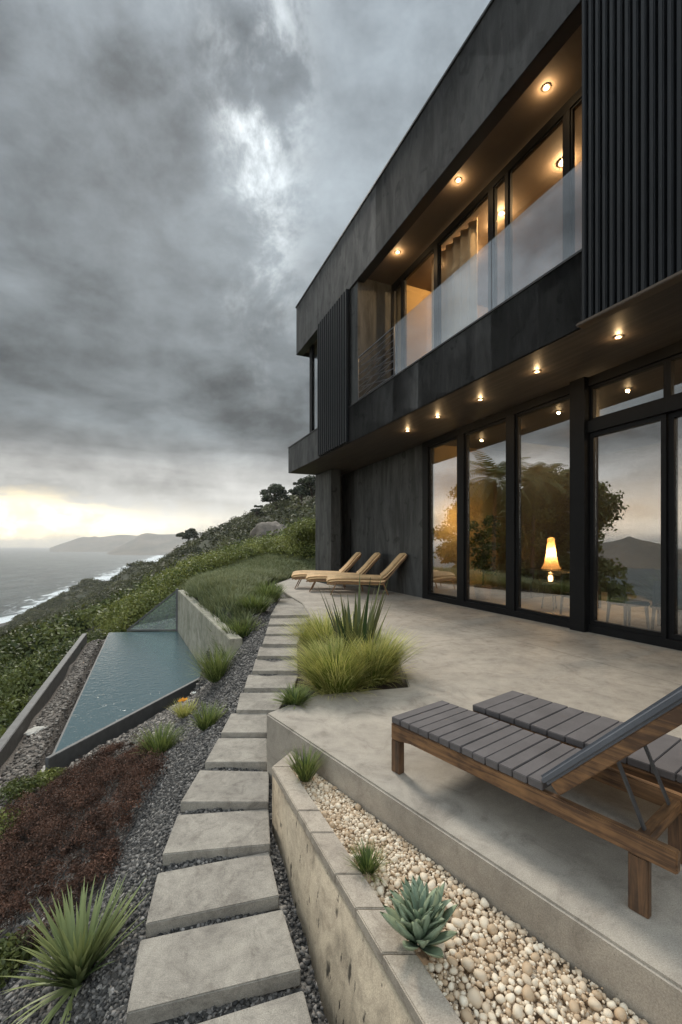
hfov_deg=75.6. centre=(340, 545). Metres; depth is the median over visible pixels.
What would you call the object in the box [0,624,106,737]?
shrubbery
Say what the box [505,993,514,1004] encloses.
pebble
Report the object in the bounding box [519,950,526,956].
pebble
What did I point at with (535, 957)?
pebble
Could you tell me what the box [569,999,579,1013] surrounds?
pebble
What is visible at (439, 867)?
pebble
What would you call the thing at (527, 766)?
sun lounger
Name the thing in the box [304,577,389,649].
flax plant
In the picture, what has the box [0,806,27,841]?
shrub
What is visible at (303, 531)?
leafy bush
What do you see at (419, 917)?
agave
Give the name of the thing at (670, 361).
transom window
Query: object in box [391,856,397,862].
pebble
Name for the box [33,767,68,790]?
shrub
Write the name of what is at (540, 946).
pebble
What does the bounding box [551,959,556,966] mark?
pebble
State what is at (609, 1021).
pebble
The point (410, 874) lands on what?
pebble
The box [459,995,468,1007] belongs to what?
pebble
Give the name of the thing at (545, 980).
pebble
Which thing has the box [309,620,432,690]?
ornamental grass
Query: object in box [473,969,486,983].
pebble
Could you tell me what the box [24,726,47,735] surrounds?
flat stone
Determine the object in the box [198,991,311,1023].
stepping stone
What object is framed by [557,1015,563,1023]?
pebble
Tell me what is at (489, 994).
pebble
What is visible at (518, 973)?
pebble
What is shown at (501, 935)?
pebble
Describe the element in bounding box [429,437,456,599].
window
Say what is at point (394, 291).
upper window
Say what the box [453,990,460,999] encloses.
pebble
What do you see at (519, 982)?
pebble
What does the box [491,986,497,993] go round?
pebble
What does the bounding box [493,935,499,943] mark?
pebble
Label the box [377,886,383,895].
pebble
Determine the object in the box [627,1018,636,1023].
pebble
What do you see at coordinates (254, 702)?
stepping stone
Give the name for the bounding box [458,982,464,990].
pebble
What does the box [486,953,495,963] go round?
pebble
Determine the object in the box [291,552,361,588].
cushioned lounger
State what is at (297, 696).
grass tuft
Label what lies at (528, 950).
pebble
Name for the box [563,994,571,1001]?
pebble
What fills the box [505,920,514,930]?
pebble
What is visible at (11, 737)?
edge beam
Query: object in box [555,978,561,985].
pebble
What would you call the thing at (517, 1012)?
pebble
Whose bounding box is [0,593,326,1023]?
gravel ground
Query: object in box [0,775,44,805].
shrub
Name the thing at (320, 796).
pebble bed
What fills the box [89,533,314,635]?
shrubbery
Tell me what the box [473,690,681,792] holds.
sun lounger
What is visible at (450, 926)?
pebble
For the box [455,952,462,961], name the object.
pebble
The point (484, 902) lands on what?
pebble
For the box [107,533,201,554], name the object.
headland
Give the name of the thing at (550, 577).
lantern
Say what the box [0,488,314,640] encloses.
scrub
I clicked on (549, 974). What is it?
pebble
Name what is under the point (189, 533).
ridge tree
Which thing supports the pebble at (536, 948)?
on the pebble bed
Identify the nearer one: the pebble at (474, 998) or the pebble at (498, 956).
the pebble at (474, 998)
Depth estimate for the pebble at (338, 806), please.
2.84 m
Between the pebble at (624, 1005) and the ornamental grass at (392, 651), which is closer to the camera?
the pebble at (624, 1005)
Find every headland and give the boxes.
[50,535,136,551]
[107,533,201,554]
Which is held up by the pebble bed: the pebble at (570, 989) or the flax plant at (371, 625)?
the pebble at (570, 989)
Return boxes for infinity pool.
[45,631,201,770]
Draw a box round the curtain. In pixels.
[432,220,476,349]
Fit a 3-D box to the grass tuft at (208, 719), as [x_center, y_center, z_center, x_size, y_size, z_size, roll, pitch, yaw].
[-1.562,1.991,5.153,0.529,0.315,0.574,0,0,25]
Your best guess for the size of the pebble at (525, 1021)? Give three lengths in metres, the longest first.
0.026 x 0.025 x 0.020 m
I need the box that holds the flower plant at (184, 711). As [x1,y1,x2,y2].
[166,691,198,718]
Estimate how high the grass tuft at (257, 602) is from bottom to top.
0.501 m
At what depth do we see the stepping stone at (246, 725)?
4.70 m
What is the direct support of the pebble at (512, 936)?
on the pebble bed
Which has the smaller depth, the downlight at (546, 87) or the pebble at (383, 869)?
the pebble at (383, 869)
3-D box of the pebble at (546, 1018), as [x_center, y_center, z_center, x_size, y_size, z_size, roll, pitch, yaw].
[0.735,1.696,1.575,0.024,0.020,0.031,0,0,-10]
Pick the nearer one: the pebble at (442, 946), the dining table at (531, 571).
the pebble at (442, 946)
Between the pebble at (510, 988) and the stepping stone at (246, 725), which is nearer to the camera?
the pebble at (510, 988)
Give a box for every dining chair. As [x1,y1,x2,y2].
[559,573,569,614]
[606,577,649,628]
[650,581,681,633]
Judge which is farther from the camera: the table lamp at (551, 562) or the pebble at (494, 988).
the table lamp at (551, 562)
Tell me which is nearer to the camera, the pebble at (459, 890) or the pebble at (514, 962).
the pebble at (514, 962)
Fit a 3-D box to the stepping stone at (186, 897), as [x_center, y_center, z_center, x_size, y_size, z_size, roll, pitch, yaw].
[-0.782,2.144,2.734,0.739,0.085,0.399,0,0,-16]
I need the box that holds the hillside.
[0,496,314,740]
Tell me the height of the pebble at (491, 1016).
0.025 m
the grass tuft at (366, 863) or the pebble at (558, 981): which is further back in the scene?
the grass tuft at (366, 863)
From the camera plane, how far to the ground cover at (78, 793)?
4.01 m
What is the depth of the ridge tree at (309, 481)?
110.30 m
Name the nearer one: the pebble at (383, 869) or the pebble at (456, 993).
the pebble at (456, 993)
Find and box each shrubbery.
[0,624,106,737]
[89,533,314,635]
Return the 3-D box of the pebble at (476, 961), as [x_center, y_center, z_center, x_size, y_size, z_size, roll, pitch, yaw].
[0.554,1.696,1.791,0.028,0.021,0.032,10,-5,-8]
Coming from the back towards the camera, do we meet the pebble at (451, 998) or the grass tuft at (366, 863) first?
the grass tuft at (366, 863)
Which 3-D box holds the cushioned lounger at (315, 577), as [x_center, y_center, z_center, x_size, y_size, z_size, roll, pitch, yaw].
[0.081,0.869,14.558,2.453,1.277,0.740,0,0,2]
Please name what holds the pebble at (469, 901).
on the pebble bed
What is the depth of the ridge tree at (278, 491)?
129.97 m
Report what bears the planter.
on the terrace
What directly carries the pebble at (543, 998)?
on the pebble bed
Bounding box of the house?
[288,0,681,650]
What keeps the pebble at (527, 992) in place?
on the pebble bed
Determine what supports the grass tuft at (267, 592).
on the gravel ground at (122, 834)
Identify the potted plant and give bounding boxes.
[470,515,502,599]
[627,564,681,628]
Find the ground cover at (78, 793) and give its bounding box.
[0,731,170,956]
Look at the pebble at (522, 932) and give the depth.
1.92 m
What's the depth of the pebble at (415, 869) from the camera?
2.28 m
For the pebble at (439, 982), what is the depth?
1.70 m
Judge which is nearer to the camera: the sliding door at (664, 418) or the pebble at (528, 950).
the pebble at (528, 950)
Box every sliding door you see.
[590,413,668,638]
[669,410,681,640]
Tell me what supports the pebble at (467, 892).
on the pebble bed
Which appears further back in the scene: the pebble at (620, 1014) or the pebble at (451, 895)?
the pebble at (451, 895)
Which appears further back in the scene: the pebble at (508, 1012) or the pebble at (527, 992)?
the pebble at (527, 992)
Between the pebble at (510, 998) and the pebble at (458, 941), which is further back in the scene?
the pebble at (458, 941)
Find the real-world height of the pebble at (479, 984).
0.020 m
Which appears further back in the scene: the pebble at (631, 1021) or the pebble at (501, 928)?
the pebble at (501, 928)
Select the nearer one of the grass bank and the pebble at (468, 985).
the pebble at (468, 985)
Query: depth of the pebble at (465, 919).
1.97 m
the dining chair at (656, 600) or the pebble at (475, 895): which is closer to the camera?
the pebble at (475, 895)
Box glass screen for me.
[127,589,178,630]
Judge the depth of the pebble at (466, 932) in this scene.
1.92 m
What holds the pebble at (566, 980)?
on the pebble bed
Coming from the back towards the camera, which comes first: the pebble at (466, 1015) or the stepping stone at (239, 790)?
the stepping stone at (239, 790)
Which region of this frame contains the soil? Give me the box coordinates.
[297,641,403,698]
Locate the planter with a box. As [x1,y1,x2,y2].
[272,751,637,1023]
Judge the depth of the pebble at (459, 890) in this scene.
2.14 m
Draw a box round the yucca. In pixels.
[1,873,150,1023]
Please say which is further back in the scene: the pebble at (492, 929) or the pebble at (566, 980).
the pebble at (492, 929)
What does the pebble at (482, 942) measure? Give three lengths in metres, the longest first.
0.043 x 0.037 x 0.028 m
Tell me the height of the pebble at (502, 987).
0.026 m
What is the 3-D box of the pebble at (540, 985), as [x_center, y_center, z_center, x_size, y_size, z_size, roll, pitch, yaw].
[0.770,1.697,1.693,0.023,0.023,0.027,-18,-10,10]
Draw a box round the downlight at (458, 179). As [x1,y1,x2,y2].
[455,177,461,182]
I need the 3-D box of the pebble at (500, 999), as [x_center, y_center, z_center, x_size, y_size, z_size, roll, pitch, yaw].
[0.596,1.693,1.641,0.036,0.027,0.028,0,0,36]
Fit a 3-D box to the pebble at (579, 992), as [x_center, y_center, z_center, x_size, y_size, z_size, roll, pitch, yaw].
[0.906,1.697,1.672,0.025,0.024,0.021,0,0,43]
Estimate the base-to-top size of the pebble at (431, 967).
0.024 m
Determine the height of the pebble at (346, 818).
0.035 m
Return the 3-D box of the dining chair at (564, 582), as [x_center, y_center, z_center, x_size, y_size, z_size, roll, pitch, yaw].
[4.847,1.038,9.020,0.500,0.902,0.505,0,0,-18]
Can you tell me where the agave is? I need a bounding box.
[380,874,457,957]
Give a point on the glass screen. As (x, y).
(176, 629)
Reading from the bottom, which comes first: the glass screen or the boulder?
the glass screen
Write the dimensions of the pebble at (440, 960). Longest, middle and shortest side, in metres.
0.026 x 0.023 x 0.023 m
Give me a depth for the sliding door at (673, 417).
6.43 m
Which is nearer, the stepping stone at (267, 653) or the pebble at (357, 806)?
the pebble at (357, 806)
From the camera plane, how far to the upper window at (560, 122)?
8.56 m
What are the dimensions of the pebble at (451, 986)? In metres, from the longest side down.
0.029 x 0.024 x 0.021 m
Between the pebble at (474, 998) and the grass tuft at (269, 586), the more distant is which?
the grass tuft at (269, 586)
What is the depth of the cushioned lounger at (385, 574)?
13.25 m
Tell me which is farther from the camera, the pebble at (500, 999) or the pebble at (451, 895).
the pebble at (451, 895)
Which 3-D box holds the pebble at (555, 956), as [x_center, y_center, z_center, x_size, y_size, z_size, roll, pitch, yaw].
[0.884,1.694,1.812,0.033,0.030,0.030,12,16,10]
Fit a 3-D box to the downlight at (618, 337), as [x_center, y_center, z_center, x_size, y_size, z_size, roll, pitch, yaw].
[3.872,-2.905,6.142,0.116,0.016,0.116,0,0,0]
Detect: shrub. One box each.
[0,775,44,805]
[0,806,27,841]
[0,927,46,993]
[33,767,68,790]
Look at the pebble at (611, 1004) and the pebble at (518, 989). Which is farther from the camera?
the pebble at (518, 989)
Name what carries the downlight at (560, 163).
attached to the house
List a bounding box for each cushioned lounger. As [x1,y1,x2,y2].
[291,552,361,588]
[306,552,380,591]
[326,553,407,594]
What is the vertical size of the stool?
0.612 m
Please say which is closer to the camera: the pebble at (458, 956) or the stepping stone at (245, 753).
the pebble at (458, 956)
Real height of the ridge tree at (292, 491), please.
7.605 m
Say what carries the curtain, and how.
hanging from the house
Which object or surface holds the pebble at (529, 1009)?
on the pebble bed
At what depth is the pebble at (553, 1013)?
1.58 m
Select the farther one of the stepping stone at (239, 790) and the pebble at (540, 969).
the stepping stone at (239, 790)
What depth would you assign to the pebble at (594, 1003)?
1.61 m
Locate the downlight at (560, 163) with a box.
[558,158,562,166]
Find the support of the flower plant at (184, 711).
on the gravel ground at (122, 834)
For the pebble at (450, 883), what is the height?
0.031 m
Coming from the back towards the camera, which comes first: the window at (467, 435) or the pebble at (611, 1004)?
the window at (467, 435)
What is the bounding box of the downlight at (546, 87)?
[542,83,550,91]
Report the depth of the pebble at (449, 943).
1.85 m
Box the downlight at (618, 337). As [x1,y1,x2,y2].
[613,335,622,338]
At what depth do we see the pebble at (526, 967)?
1.74 m
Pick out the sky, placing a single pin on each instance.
(176, 176)
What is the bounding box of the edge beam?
[0,633,86,767]
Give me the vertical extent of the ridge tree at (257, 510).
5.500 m
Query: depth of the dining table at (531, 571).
11.02 m
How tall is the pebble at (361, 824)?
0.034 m
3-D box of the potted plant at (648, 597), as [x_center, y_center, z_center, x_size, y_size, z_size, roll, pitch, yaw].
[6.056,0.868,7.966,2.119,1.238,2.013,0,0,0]
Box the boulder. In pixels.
[250,521,286,539]
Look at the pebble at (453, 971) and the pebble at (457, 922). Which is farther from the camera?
the pebble at (457, 922)
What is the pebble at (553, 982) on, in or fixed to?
on the pebble bed
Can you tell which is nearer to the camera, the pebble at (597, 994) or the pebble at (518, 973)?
the pebble at (597, 994)
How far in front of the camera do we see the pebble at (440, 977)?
1.72 m
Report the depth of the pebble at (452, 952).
1.82 m
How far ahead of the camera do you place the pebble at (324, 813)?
2.75 m
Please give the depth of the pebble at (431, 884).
2.17 m
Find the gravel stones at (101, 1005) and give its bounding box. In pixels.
[0,737,328,1023]
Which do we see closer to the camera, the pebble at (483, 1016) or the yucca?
the pebble at (483, 1016)
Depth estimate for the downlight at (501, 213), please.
9.85 m
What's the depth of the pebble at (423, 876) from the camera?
2.23 m
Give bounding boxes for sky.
[0,0,489,547]
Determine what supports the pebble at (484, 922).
on the pebble bed
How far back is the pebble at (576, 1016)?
1.58 m
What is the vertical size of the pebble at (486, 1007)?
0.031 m
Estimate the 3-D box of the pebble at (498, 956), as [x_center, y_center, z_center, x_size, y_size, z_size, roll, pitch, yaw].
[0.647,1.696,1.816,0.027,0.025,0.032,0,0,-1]
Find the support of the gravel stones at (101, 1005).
on the gravel ground at (122, 834)
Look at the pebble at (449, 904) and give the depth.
2.05 m
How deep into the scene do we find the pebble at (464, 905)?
2.06 m
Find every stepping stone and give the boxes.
[127,910,300,1023]
[146,852,278,937]
[163,809,269,865]
[181,770,268,811]
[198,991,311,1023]
[205,738,266,770]
[221,713,266,738]
[236,692,285,713]
[244,675,297,692]
[252,659,297,674]
[257,647,296,659]
[262,636,297,646]
[266,626,306,635]
[268,618,308,626]
[270,598,308,617]
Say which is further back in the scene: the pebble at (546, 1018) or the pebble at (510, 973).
the pebble at (510, 973)
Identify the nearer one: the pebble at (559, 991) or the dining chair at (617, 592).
the pebble at (559, 991)
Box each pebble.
[321,811,327,817]
[335,803,341,809]
[344,816,349,822]
[355,804,360,810]
[358,822,363,828]
[363,872,371,882]
[372,828,378,834]
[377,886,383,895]
[379,864,386,873]
[388,885,394,890]
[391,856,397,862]
[394,880,400,888]
[408,872,414,880]
[411,865,419,873]
[420,872,427,880]
[427,880,435,890]
[427,963,434,972]
[435,943,444,951]
[435,963,442,973]
[436,980,442,986]
[437,865,442,871]
[437,974,442,980]
[438,958,443,964]
[440,881,447,889]
[442,979,447,986]
[443,962,448,969]
[444,939,454,948]
[446,901,452,908]
[446,923,455,930]
[447,956,457,966]
[447,994,454,1001]
[448,881,453,887]
[448,982,453,991]
[449,891,455,899]
[449,949,456,956]
[449,967,457,975]
[451,918,463,929]
[453,909,461,918]
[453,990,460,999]
[454,937,462,946]
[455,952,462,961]
[457,888,462,895]
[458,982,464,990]
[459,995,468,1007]
[460,902,467,909]
[460,1009,473,1023]
[461,916,468,926]
[461,957,474,971]
[461,976,468,983]
[462,928,469,936]
[463,888,471,896]
[465,923,472,930]
[466,897,473,907]
[466,983,471,988]
[467,988,482,1009]
[471,892,478,899]
[471,932,478,940]
[473,920,479,926]
[473,957,480,964]
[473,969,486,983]
[474,909,480,915]
[474,1009,478,1017]
[476,981,482,988]
[477,947,485,955]
[478,938,486,948]
[479,916,488,929]
[479,1013,487,1022]
[480,897,488,908]
[482,1001,490,1012]
[485,989,493,999]
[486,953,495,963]
[487,923,497,935]
[487,945,493,952]
[488,1012,496,1021]
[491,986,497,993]
[492,973,498,982]
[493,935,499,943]
[494,952,500,960]
[495,994,505,1003]
[498,924,504,931]
[498,931,503,939]
[498,982,505,992]
[499,970,504,977]
[500,976,508,984]
[501,1017,508,1023]
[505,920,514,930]
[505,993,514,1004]
[506,968,514,977]
[506,1007,511,1015]
[507,985,513,991]
[508,932,516,941]
[508,978,514,985]
[511,959,518,969]
[512,1003,523,1019]
[514,985,522,994]
[515,923,520,929]
[515,970,521,978]
[517,978,523,985]
[518,929,526,935]
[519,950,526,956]
[521,961,531,975]
[521,973,531,986]
[522,984,533,1002]
[523,1018,530,1023]
[524,947,532,955]
[525,937,532,944]
[525,1004,533,1015]
[531,952,539,962]
[532,979,537,987]
[533,944,539,952]
[534,992,539,998]
[536,1006,544,1015]
[537,943,543,949]
[537,966,542,974]
[538,982,544,988]
[540,988,546,995]
[540,995,548,1002]
[542,978,549,984]
[542,1013,549,1023]
[543,953,551,961]
[547,965,554,972]
[547,971,552,978]
[548,1008,557,1019]
[550,979,556,986]
[551,952,559,961]
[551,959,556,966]
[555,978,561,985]
[557,988,562,995]
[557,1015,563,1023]
[560,974,571,986]
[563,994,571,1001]
[567,984,574,994]
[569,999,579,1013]
[573,1013,580,1021]
[575,969,581,975]
[576,975,582,981]
[576,988,582,995]
[579,981,586,991]
[580,1020,593,1023]
[581,994,586,1001]
[588,996,602,1011]
[592,990,602,1000]
[593,1014,599,1022]
[602,1008,613,1018]
[606,1018,612,1023]
[607,1000,616,1009]
[614,1007,626,1022]
[619,1002,627,1011]
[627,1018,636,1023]
[632,1015,638,1022]
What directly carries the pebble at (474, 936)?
on the pebble bed
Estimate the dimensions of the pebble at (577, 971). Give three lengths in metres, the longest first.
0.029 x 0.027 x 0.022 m
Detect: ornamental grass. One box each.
[274,631,394,698]
[276,608,380,656]
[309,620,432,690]
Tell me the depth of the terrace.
2.78 m
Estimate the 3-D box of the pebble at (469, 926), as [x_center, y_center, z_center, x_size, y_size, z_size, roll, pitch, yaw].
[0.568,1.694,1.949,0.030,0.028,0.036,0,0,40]
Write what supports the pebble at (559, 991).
on the pebble bed
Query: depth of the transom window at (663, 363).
7.01 m
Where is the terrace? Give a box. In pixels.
[267,578,681,1023]
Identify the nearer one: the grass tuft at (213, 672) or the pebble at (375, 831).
the pebble at (375, 831)
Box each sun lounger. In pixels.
[392,685,681,918]
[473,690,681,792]
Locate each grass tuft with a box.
[128,720,186,756]
[186,700,229,730]
[187,639,242,682]
[216,617,266,638]
[232,591,275,612]
[245,582,289,602]
[253,578,289,592]
[270,680,315,708]
[282,742,330,782]
[342,836,392,883]
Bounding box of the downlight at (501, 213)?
[498,211,504,216]
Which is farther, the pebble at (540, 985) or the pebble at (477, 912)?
the pebble at (477, 912)
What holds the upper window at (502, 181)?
in the house
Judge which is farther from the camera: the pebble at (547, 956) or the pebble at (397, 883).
the pebble at (397, 883)
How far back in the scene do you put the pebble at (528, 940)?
1.88 m
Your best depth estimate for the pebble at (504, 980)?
1.71 m
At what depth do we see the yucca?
2.42 m
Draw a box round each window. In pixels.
[393,283,400,374]
[404,249,433,367]
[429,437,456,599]
[438,194,487,344]
[465,418,505,608]
[494,177,504,306]
[509,117,562,296]
[516,395,569,619]
[571,98,581,254]
[590,359,666,420]
[667,353,681,397]
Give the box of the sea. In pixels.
[0,548,163,623]
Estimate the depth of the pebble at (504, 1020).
1.56 m
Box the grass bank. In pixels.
[165,552,314,664]
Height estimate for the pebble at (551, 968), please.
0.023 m
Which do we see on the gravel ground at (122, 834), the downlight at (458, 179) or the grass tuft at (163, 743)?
the grass tuft at (163, 743)
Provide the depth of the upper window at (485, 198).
10.62 m
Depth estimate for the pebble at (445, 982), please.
1.70 m
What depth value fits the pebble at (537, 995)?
1.65 m
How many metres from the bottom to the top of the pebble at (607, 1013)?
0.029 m
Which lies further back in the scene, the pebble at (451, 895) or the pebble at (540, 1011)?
the pebble at (451, 895)
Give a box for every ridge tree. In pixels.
[176,528,198,539]
[250,505,263,514]
[259,483,290,509]
[286,479,308,503]
[293,475,314,503]
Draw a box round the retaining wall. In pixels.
[178,590,241,666]
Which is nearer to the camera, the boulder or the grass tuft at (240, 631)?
the grass tuft at (240, 631)
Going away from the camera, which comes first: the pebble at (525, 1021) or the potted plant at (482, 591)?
the pebble at (525, 1021)
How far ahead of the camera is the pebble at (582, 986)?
1.68 m
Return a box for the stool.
[541,582,558,609]
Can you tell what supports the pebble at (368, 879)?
in the planter
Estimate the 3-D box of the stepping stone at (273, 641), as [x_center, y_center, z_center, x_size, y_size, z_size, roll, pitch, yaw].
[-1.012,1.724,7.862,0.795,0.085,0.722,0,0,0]
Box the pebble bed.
[292,767,646,1023]
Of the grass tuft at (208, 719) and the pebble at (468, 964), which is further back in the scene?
the grass tuft at (208, 719)
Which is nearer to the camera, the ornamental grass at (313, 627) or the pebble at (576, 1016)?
the pebble at (576, 1016)
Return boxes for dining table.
[521,567,602,607]
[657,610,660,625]
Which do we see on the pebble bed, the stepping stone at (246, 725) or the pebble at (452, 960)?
the pebble at (452, 960)
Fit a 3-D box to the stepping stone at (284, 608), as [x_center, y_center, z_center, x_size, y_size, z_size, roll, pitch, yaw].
[-1.138,1.581,11.273,1.036,0.085,3.149,0,0,-4]
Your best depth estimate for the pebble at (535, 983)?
1.70 m
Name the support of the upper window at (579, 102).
in the house
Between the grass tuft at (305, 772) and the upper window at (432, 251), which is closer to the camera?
the grass tuft at (305, 772)
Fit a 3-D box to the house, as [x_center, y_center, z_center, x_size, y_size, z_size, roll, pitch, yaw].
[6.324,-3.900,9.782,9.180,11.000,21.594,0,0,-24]
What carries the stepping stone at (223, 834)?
on the gravel ground at (122, 834)
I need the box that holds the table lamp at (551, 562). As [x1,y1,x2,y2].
[541,537,560,569]
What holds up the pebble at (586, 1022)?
on the pebble bed
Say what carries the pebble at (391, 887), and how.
on the pebble bed
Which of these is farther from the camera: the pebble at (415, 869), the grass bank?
the grass bank
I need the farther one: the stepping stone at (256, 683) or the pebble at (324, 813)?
the stepping stone at (256, 683)
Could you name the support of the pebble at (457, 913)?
on the pebble bed
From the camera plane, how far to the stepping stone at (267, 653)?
7.07 m
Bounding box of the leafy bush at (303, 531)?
[282,517,314,545]
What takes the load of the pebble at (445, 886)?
in the planter
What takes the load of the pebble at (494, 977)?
on the pebble bed
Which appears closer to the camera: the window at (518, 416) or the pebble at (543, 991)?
the pebble at (543, 991)
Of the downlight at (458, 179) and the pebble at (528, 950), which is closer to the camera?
the pebble at (528, 950)
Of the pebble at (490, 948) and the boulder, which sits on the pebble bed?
the pebble at (490, 948)
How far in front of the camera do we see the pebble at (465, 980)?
1.71 m
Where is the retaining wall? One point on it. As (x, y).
(194, 631)
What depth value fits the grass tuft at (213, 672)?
7.29 m
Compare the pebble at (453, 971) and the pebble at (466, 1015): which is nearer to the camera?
the pebble at (466, 1015)
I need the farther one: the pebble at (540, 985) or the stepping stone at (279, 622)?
the stepping stone at (279, 622)
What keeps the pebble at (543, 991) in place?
on the pebble bed
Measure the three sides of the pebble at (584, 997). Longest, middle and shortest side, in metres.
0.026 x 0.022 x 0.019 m
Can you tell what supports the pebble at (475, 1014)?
on the pebble bed
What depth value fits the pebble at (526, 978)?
1.71 m
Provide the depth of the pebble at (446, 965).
1.77 m
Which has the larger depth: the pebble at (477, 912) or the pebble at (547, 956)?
the pebble at (477, 912)
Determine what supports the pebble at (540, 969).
on the pebble bed
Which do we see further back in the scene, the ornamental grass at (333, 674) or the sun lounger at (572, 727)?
the ornamental grass at (333, 674)
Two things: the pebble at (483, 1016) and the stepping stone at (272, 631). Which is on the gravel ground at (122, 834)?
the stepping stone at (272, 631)
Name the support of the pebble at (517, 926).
on the pebble bed
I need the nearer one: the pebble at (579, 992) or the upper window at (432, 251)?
the pebble at (579, 992)
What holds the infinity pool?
on the gravel ground at (122, 834)
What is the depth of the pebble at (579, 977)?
1.72 m
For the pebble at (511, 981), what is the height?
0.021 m
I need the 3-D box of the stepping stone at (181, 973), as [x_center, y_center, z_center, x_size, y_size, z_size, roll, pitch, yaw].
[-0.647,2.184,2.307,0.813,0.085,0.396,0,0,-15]
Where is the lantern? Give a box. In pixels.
[547,572,553,582]
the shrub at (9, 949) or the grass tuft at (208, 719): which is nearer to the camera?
the shrub at (9, 949)
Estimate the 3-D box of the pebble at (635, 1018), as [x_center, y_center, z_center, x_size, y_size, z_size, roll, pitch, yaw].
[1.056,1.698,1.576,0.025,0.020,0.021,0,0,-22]
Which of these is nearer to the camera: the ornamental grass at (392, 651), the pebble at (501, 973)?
the pebble at (501, 973)
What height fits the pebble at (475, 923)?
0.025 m
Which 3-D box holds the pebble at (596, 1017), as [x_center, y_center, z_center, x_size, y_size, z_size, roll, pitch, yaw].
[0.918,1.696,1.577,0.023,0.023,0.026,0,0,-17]
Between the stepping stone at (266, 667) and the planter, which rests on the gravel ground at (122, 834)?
the stepping stone at (266, 667)
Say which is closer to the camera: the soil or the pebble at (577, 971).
the pebble at (577, 971)
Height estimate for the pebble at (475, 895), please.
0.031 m
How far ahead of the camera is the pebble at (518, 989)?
1.67 m
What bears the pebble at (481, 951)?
on the pebble bed

